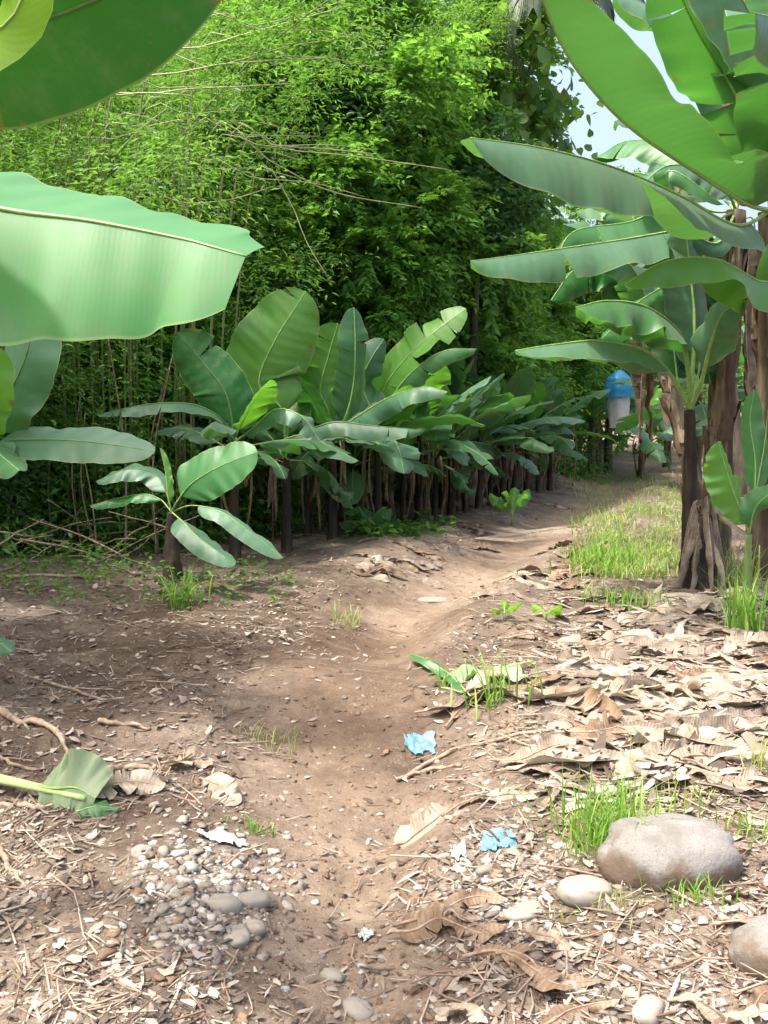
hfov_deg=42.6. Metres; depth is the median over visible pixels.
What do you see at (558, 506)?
dry leaf
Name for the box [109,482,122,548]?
bare stem
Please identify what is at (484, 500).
dry leaf
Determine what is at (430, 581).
dry leaf
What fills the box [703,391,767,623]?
banana sucker
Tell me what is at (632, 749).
grass tuft
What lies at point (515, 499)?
seedling
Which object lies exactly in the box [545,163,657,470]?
feathery tree
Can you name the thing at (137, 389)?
bamboo cane
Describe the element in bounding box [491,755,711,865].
grass tuft
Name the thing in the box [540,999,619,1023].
dry leaf
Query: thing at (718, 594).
dry leaf
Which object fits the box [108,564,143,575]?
brushwood stick
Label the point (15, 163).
bamboo clump
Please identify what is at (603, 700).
dry leaf
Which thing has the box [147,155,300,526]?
bamboo cane
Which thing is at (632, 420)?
banana plant
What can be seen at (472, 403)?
banana plant
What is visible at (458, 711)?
dry leaf
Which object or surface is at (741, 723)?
dry leaf
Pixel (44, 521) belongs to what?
brushwood stick
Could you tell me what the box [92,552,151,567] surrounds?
brushwood stick
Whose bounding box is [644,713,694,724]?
dry leaf
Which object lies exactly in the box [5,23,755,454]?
wood
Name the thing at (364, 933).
plastic scrap
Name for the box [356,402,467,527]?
banana plant
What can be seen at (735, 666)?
dry leaf
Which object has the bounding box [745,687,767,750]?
dry leaf
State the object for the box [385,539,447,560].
dry leaf
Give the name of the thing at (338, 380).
banana plant
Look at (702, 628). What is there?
dry leaf
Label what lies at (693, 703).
dry leaf
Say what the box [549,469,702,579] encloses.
grass verge
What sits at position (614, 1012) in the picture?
gravel
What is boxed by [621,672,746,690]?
dry leaf
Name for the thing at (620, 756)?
dry leaf
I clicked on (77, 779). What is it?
fallen leaf
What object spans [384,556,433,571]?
dry leaf
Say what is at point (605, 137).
sky
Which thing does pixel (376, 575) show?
dry leaf
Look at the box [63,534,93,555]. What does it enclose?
brushwood stick
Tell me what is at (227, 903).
stone
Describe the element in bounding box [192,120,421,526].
bamboo cane
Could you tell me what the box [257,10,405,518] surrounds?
glossy tree
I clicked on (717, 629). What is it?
dry leaf
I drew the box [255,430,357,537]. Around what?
banana plant
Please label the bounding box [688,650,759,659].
dry leaf
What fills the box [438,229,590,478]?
feathery tree
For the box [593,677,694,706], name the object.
dry leaf
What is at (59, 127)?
feathery tree
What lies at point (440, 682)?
grass tuft
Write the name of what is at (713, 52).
banana plant
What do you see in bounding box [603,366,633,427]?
fruit bag
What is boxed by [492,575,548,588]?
dry leaf
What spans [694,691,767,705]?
dry leaf
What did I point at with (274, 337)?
banana plant
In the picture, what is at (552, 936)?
dry leaf
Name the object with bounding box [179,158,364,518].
bamboo cane
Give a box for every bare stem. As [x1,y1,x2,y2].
[36,423,42,539]
[47,405,60,551]
[71,395,82,554]
[73,367,85,538]
[75,388,90,515]
[76,425,98,559]
[80,412,94,546]
[108,339,126,559]
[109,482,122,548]
[148,353,172,553]
[152,358,171,555]
[159,441,180,518]
[176,425,177,518]
[295,456,316,524]
[312,490,326,522]
[554,463,575,485]
[555,432,561,487]
[562,392,576,485]
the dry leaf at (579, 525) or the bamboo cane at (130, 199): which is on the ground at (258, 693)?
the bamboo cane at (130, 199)
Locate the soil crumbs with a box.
[0,499,767,1023]
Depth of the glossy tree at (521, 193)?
13.60 m
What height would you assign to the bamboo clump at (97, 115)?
7.209 m
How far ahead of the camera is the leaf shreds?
4.52 m
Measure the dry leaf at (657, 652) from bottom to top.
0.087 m
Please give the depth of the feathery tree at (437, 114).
12.29 m
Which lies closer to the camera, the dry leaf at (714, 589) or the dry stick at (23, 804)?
the dry stick at (23, 804)
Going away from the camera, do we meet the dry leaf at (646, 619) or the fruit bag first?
the dry leaf at (646, 619)
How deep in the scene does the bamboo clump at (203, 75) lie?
10.42 m
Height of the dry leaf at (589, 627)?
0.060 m
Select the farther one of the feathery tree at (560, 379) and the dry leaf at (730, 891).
the feathery tree at (560, 379)
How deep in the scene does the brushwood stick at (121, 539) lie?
8.31 m
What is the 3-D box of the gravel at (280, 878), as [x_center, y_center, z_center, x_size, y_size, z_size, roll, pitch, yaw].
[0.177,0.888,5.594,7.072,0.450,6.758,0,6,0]
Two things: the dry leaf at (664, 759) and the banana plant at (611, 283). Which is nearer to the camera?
the dry leaf at (664, 759)
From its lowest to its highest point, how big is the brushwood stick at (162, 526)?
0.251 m
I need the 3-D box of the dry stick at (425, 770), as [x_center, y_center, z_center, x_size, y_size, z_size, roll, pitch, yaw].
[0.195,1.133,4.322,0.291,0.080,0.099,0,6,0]
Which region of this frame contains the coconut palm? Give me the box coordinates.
[484,0,747,496]
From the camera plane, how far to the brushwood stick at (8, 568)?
7.95 m
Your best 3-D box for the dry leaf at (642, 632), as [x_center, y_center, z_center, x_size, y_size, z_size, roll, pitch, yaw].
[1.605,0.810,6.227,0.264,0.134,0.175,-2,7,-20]
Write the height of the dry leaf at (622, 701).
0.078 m
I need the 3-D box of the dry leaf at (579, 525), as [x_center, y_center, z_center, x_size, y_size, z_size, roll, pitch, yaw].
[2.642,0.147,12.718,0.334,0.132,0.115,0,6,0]
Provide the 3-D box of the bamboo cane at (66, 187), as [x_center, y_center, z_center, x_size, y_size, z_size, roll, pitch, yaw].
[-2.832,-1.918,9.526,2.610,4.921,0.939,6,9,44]
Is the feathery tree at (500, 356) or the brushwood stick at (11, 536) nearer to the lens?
the brushwood stick at (11, 536)
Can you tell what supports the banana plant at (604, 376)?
on the ground at (258, 693)
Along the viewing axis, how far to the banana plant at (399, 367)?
10.91 m
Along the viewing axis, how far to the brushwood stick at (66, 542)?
8.38 m
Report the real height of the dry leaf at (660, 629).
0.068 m
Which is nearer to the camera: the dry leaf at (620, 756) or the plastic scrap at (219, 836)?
the plastic scrap at (219, 836)
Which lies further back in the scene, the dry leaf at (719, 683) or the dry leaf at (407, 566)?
the dry leaf at (407, 566)
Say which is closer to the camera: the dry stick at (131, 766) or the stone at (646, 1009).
the stone at (646, 1009)
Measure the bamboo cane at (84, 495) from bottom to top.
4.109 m
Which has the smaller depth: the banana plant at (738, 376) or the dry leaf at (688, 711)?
the dry leaf at (688, 711)
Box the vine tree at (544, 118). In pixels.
[441,0,603,490]
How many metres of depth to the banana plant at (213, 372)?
9.16 m
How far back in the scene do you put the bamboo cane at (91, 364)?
8.60 m
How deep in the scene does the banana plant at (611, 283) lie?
10.31 m
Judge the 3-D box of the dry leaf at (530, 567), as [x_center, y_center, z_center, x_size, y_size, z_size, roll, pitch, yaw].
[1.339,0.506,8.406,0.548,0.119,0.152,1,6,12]
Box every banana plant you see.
[0,0,262,345]
[0,339,154,655]
[90,441,282,581]
[96,328,350,564]
[181,364,318,536]
[193,287,421,553]
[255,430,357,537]
[257,307,447,540]
[310,422,427,532]
[314,306,484,531]
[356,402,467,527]
[361,395,456,511]
[381,366,497,521]
[381,417,482,520]
[407,373,530,515]
[423,359,524,507]
[430,366,553,508]
[437,413,532,512]
[459,363,584,501]
[461,0,767,580]
[470,0,767,574]
[471,411,538,506]
[487,376,588,490]
[494,378,563,493]
[499,415,555,492]
[508,405,587,492]
[515,234,746,577]
[536,383,620,490]
[550,208,702,513]
[560,369,650,480]
[571,343,657,473]
[598,385,672,477]
[602,372,707,467]
[611,326,745,480]
[628,337,652,457]
[679,328,746,397]
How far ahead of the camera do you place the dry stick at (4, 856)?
3.21 m
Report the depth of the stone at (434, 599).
8.15 m
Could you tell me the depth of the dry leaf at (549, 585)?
8.07 m
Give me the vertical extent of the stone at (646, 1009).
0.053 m
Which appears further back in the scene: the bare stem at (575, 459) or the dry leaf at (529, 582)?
the bare stem at (575, 459)
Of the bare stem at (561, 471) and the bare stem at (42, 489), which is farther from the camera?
the bare stem at (561, 471)
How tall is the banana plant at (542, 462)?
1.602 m
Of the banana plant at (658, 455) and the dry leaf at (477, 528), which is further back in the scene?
the banana plant at (658, 455)
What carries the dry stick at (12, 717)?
on the ground at (258, 693)
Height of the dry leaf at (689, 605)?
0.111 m
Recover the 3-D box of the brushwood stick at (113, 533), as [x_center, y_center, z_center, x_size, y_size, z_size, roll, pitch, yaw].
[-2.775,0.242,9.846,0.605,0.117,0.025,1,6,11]
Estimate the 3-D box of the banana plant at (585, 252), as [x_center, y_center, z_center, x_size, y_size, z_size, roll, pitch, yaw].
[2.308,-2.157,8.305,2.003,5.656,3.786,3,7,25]
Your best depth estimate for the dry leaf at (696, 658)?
5.50 m
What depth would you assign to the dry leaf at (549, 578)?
8.34 m
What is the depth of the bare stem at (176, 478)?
10.31 m
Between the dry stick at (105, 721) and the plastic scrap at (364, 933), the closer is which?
the plastic scrap at (364, 933)
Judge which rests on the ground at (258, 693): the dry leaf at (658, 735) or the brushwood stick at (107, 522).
the dry leaf at (658, 735)
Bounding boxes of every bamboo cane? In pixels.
[58,92,191,542]
[65,43,206,532]
[68,83,295,532]
[72,131,170,464]
[78,109,165,542]
[86,57,332,538]
[93,119,223,528]
[95,112,310,527]
[95,165,211,532]
[100,80,251,544]
[104,3,357,520]
[124,185,274,541]
[128,80,244,535]
[130,103,279,541]
[133,83,138,539]
[136,38,338,540]
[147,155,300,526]
[160,151,300,523]
[174,117,318,474]
[176,0,343,513]
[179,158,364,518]
[181,32,387,520]
[183,13,363,521]
[190,134,375,524]
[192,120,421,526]
[209,123,370,537]
[220,136,447,539]
[231,165,332,435]
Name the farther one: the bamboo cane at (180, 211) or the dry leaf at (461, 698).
the bamboo cane at (180, 211)
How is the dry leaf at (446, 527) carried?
on the ground at (258, 693)
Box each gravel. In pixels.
[0,572,766,1023]
[59,769,351,1021]
[356,936,748,1023]
[414,802,617,967]
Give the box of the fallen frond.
[474,525,578,541]
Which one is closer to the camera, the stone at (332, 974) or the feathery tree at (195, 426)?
the stone at (332, 974)
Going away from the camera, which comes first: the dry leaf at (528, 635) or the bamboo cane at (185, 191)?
the dry leaf at (528, 635)
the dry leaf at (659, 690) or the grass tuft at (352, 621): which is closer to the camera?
the dry leaf at (659, 690)
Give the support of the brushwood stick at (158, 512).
on the ground at (258, 693)
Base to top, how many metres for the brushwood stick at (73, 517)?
0.514 m
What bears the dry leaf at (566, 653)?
on the ground at (258, 693)
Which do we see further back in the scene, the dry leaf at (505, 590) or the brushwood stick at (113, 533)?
the brushwood stick at (113, 533)
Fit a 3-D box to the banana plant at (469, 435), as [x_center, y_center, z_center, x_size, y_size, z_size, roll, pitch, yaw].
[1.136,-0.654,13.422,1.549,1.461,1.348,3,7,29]
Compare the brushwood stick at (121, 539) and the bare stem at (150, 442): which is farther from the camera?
the bare stem at (150, 442)
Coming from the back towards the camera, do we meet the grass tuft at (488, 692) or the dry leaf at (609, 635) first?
the dry leaf at (609, 635)
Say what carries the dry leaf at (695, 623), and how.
on the ground at (258, 693)
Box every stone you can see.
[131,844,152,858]
[206,893,242,913]
[223,923,249,948]
[238,889,270,907]
[242,918,265,936]
[320,968,344,982]
[341,996,373,1021]
[418,597,448,602]
[503,900,542,922]
[556,874,613,908]
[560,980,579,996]
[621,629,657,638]
[631,995,664,1023]
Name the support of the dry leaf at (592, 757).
on the leaf shreds
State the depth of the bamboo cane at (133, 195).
8.66 m
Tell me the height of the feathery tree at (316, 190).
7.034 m
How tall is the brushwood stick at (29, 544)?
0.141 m
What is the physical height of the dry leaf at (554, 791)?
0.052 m
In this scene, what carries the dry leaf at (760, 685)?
on the ground at (258, 693)
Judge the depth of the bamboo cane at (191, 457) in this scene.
8.79 m
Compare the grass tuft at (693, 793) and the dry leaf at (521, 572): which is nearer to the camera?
the grass tuft at (693, 793)
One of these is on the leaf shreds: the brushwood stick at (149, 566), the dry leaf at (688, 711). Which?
the dry leaf at (688, 711)
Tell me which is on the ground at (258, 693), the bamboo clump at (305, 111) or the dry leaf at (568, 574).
the bamboo clump at (305, 111)
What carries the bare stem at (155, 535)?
on the ground at (258, 693)
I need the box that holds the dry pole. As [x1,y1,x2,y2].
[0,573,114,578]
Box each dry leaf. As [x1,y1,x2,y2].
[97,768,164,799]
[160,746,212,767]
[199,772,241,805]
[347,552,388,558]
[347,567,408,578]
[351,562,388,581]
[356,537,393,542]
[360,555,384,566]
[378,561,444,587]
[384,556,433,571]
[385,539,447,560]
[389,557,417,571]
[391,903,504,943]
[392,888,504,926]
[393,802,453,846]
[402,558,439,569]
[403,538,441,566]
[411,518,452,525]
[415,687,573,712]
[430,525,458,531]
[433,1001,487,1023]
[437,958,490,995]
[438,546,483,561]
[441,795,479,816]
[441,905,482,921]
[444,669,570,727]
[455,524,503,533]
[456,498,486,506]
[460,669,527,691]
[462,944,601,987]
[467,541,499,550]
[469,529,487,535]
[469,586,537,600]
[480,689,658,701]
[480,787,544,801]
[489,743,708,773]
[490,734,589,763]
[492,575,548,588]
[495,943,573,991]
[497,570,538,581]
[506,749,653,772]
[508,633,610,649]
[511,574,569,590]
[512,684,609,706]
[516,565,567,576]
[519,663,660,688]
[520,925,574,957]
[523,706,720,742]
[524,540,571,556]
[526,713,733,745]
[527,502,564,510]
[534,686,638,744]
[536,743,601,773]
[537,501,575,508]
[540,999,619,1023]
[541,783,559,806]
[544,570,599,578]
[545,647,582,659]
[546,560,577,569]
[546,569,561,580]
[546,647,712,662]
[548,630,658,649]
[552,691,699,713]
[553,580,583,588]
[555,545,584,557]
[555,709,665,741]
[559,567,588,576]
[565,677,676,707]
[568,486,589,490]
[569,621,642,628]
[570,748,666,788]
[572,595,673,600]
[574,715,647,724]
[574,737,681,757]
[575,522,595,532]
[575,647,648,669]
[576,603,629,611]
[577,518,600,527]
[590,713,654,721]
[591,728,707,749]
[592,704,767,726]
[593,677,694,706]
[595,694,653,713]
[601,636,701,655]
[610,671,753,700]
[611,629,698,640]
[612,727,767,748]
[617,613,687,624]
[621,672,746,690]
[627,806,693,815]
[629,633,706,643]
[633,707,766,736]
[637,699,716,711]
[638,686,700,695]
[641,611,669,621]
[642,738,693,756]
[643,613,726,627]
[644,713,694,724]
[646,592,740,606]
[646,625,712,635]
[647,600,729,614]
[648,593,736,614]
[652,671,739,690]
[657,655,739,662]
[657,715,767,739]
[658,700,703,712]
[658,755,680,769]
[661,666,711,677]
[661,745,767,772]
[664,723,764,748]
[667,992,767,1023]
[676,624,755,634]
[680,758,745,771]
[684,761,767,799]
[685,700,767,748]
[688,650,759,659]
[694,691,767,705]
[698,586,754,593]
[700,628,767,634]
[700,665,767,678]
[702,692,760,713]
[704,586,767,596]
[711,986,767,1023]
[712,914,757,925]
[713,589,767,596]
[713,656,767,664]
[717,887,767,896]
[718,629,767,647]
[720,665,767,673]
[724,727,765,737]
[733,675,767,691]
[733,717,763,739]
[739,679,767,692]
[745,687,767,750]
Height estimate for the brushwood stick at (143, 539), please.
0.398 m
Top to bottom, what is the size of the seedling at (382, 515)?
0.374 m
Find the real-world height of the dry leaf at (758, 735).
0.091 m
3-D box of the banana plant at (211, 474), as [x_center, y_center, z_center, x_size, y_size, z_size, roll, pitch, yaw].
[-1.567,0.027,7.655,1.765,1.152,0.518,4,7,31]
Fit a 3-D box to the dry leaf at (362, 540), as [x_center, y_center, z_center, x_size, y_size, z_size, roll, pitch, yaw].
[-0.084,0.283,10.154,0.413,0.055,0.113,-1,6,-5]
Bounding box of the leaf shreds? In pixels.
[530,579,767,811]
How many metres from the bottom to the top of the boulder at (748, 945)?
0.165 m
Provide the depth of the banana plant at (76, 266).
2.05 m
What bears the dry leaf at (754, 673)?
on the ground at (258, 693)
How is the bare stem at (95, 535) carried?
on the ground at (258, 693)
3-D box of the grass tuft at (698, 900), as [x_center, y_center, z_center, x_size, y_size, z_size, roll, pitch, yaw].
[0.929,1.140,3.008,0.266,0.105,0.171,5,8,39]
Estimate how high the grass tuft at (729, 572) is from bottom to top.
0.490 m
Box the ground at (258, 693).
[0,413,767,1023]
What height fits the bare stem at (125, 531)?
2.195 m
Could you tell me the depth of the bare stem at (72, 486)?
9.61 m
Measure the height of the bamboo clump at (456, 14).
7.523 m
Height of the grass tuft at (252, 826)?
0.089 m
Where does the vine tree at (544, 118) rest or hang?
on the ground at (258, 693)
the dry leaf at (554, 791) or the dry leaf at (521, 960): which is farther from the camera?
the dry leaf at (554, 791)
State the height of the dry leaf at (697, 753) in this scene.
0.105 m
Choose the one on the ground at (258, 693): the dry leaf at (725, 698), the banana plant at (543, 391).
the banana plant at (543, 391)
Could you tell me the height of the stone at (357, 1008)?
0.046 m
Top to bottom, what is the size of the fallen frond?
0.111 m
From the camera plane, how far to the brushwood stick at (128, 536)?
8.60 m
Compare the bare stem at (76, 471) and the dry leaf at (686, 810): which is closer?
the dry leaf at (686, 810)
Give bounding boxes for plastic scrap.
[196,828,246,846]
[357,927,374,941]
[403,730,435,754]
[450,840,465,860]
[476,826,516,850]
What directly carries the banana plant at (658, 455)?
on the ground at (258, 693)
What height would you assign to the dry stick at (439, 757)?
0.212 m
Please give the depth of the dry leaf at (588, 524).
11.92 m
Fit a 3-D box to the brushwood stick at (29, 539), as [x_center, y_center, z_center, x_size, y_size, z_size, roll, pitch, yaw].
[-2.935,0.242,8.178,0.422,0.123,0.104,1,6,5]
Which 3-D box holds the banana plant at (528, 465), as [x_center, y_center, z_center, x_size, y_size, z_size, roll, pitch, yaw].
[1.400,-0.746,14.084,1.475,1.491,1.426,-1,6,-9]
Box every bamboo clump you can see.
[0,0,356,541]
[0,0,400,532]
[0,0,405,558]
[0,0,406,511]
[0,0,522,507]
[0,9,315,240]
[0,115,219,207]
[22,83,374,508]
[157,0,556,206]
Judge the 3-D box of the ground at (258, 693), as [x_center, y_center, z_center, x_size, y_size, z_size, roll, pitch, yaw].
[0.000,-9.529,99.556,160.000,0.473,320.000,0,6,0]
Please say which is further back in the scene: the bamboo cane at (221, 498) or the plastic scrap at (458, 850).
the bamboo cane at (221, 498)
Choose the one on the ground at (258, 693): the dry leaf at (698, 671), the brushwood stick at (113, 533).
the dry leaf at (698, 671)
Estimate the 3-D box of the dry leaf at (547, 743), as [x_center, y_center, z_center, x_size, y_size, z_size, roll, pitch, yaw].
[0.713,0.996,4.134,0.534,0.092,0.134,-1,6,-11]
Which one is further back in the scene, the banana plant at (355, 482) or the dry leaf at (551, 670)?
the banana plant at (355, 482)
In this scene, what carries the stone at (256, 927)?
on the gravel at (223, 883)
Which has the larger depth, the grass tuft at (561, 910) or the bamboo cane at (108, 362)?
the bamboo cane at (108, 362)
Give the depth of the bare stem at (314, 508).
12.34 m
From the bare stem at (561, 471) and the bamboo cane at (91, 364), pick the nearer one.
the bamboo cane at (91, 364)
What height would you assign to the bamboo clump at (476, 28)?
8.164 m
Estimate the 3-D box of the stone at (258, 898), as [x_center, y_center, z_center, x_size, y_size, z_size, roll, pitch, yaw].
[-0.413,1.216,3.071,0.113,0.064,0.079,-5,8,-40]
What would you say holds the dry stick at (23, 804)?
on the ground at (258, 693)
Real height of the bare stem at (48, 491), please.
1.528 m
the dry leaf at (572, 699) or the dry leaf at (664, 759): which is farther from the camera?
the dry leaf at (572, 699)
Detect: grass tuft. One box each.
[158,566,212,610]
[226,812,274,837]
[239,719,298,757]
[330,601,368,630]
[424,654,476,690]
[443,643,543,721]
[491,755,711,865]
[531,880,674,929]
[573,580,671,613]
[618,725,646,771]
[638,869,737,908]
[663,779,739,812]
[701,563,767,634]
[703,536,767,586]
[716,801,767,851]
[737,727,767,774]
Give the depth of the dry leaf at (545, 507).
14.84 m
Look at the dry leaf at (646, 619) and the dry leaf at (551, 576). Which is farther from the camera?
the dry leaf at (551, 576)
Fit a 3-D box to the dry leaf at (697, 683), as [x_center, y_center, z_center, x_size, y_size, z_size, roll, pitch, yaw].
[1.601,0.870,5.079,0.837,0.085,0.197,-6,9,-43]
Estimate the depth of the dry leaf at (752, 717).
4.56 m
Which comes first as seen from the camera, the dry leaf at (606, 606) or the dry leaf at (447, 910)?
the dry leaf at (447, 910)
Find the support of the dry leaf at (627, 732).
on the ground at (258, 693)
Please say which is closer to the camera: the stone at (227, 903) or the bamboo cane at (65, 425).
the stone at (227, 903)
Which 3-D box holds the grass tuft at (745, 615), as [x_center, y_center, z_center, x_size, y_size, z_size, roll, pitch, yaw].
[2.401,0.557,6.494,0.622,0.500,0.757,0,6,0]
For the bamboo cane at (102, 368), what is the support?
on the ground at (258, 693)
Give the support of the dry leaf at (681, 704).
on the dry leaf at (688, 711)
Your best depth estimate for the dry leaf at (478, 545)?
10.76 m
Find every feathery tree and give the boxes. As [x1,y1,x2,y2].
[0,59,303,281]
[15,57,177,172]
[79,0,385,509]
[91,8,389,173]
[120,345,272,504]
[122,179,437,515]
[169,0,508,497]
[182,27,497,510]
[193,0,533,341]
[251,63,456,341]
[256,0,489,326]
[318,0,583,296]
[321,103,570,494]
[328,271,480,493]
[428,276,553,444]
[429,195,562,481]
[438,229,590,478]
[486,283,576,473]
[534,212,570,326]
[537,225,630,438]
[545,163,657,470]
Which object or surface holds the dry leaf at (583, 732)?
on the ground at (258, 693)
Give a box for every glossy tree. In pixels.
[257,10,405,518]
[417,99,563,504]
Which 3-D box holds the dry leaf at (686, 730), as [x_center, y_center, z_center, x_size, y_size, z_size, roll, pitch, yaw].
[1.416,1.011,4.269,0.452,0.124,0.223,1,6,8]
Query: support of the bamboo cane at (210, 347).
on the ground at (258, 693)
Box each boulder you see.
[595,812,743,894]
[727,914,767,981]
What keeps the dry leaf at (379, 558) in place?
on the ground at (258, 693)
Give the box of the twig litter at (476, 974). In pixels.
[0,494,767,1023]
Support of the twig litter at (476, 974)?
on the ground at (258, 693)
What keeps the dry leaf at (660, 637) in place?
on the ground at (258, 693)
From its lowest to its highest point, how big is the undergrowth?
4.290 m
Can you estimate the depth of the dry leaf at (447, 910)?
2.98 m
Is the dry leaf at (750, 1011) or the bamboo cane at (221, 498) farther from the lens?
the bamboo cane at (221, 498)
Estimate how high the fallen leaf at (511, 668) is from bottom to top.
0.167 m
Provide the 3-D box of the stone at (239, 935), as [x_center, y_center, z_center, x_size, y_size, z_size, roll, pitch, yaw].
[-0.433,1.246,2.879,0.081,0.052,0.117,-1,6,-11]
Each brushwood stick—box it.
[0,519,43,544]
[0,531,32,537]
[0,546,50,571]
[5,535,52,548]
[11,512,74,534]
[12,537,43,551]
[20,538,121,563]
[22,520,104,543]
[29,518,120,554]
[36,517,111,535]
[46,499,108,543]
[50,505,130,540]
[51,539,81,547]
[53,507,81,555]
[56,555,95,559]
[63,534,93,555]
[81,521,134,525]
[81,531,132,539]
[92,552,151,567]
[103,515,199,559]
[103,518,157,555]
[103,538,135,544]
[108,511,165,528]
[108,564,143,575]
[111,520,165,559]
[144,503,167,530]
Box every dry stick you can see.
[0,705,67,752]
[0,754,40,770]
[0,800,46,810]
[0,845,30,890]
[8,669,139,711]
[97,717,150,730]
[109,762,156,771]
[395,763,461,780]
[404,727,562,778]
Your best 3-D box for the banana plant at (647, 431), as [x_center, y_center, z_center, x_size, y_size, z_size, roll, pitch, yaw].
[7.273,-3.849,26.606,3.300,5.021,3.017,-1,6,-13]
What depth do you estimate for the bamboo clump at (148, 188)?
8.45 m
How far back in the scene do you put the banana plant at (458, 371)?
13.48 m
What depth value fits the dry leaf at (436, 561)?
9.54 m
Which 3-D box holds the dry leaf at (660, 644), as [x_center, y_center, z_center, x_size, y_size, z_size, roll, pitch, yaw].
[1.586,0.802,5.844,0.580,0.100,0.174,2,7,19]
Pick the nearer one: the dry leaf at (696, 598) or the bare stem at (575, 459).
the dry leaf at (696, 598)
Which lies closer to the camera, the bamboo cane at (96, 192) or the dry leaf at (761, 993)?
the dry leaf at (761, 993)
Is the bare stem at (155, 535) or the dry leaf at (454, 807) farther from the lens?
the bare stem at (155, 535)
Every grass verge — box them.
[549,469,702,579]
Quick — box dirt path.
[220,458,679,1023]
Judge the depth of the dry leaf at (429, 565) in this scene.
9.24 m
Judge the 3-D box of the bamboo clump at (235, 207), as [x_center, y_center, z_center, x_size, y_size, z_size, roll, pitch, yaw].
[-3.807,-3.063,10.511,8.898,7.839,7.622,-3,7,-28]
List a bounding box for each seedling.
[339,505,391,534]
[489,487,530,525]
[490,600,520,620]
[532,604,561,619]
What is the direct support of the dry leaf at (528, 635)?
on the ground at (258, 693)
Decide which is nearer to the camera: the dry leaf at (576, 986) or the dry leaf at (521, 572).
the dry leaf at (576, 986)
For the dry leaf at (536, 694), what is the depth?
4.68 m
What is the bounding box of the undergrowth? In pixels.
[0,241,619,559]
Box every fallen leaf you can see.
[0,749,118,818]
[409,654,532,695]
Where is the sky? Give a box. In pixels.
[186,0,767,408]
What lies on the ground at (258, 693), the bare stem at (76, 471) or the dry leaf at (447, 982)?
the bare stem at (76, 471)
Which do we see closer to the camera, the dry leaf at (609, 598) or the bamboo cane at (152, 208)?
the dry leaf at (609, 598)
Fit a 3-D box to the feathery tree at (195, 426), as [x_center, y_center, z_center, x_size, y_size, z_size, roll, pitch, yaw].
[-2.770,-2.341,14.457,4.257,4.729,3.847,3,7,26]
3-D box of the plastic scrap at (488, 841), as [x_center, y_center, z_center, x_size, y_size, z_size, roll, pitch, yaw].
[0.392,1.137,3.403,0.137,0.055,0.152,0,6,0]
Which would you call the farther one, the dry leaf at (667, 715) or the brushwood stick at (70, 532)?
the brushwood stick at (70, 532)
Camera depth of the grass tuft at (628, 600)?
7.32 m
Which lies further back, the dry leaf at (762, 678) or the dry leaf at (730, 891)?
the dry leaf at (762, 678)
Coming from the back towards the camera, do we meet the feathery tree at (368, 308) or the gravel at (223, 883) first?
the feathery tree at (368, 308)
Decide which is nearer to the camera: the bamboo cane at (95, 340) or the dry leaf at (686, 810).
the dry leaf at (686, 810)
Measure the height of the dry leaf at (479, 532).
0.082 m
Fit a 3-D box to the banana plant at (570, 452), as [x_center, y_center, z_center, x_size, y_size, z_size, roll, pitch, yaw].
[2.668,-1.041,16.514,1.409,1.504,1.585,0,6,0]
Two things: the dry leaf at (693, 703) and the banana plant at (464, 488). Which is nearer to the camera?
the dry leaf at (693, 703)
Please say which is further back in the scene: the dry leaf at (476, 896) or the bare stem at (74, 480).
the bare stem at (74, 480)
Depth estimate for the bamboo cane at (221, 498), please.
9.07 m
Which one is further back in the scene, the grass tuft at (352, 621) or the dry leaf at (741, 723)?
the grass tuft at (352, 621)
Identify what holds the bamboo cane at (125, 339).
on the ground at (258, 693)
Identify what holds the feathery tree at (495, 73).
on the ground at (258, 693)
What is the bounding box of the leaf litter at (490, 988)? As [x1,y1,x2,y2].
[0,490,767,1023]
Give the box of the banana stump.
[677,494,724,591]
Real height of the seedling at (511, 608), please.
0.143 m
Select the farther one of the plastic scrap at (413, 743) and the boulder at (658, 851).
the plastic scrap at (413, 743)
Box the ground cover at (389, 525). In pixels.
[0,506,462,608]
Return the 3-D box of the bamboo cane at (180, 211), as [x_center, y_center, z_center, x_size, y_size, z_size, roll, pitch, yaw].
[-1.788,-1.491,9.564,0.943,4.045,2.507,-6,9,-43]
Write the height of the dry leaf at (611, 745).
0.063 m
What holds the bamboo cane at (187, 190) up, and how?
on the ground at (258, 693)
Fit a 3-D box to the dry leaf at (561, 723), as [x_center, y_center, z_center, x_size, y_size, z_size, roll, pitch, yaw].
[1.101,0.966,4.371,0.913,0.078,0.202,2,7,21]
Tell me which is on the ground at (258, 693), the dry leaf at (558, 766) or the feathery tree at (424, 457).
the feathery tree at (424, 457)
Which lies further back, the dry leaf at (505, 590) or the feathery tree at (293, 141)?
the feathery tree at (293, 141)
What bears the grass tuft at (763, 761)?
on the ground at (258, 693)
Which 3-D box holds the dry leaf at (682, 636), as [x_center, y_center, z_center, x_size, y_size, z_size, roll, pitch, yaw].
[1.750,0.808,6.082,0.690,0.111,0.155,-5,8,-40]
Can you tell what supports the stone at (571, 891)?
on the ground at (258, 693)
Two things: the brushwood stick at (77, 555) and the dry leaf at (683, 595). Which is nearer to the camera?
the dry leaf at (683, 595)
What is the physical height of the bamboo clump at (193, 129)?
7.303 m
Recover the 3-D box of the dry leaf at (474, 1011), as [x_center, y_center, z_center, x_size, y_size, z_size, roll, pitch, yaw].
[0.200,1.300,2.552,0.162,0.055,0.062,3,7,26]

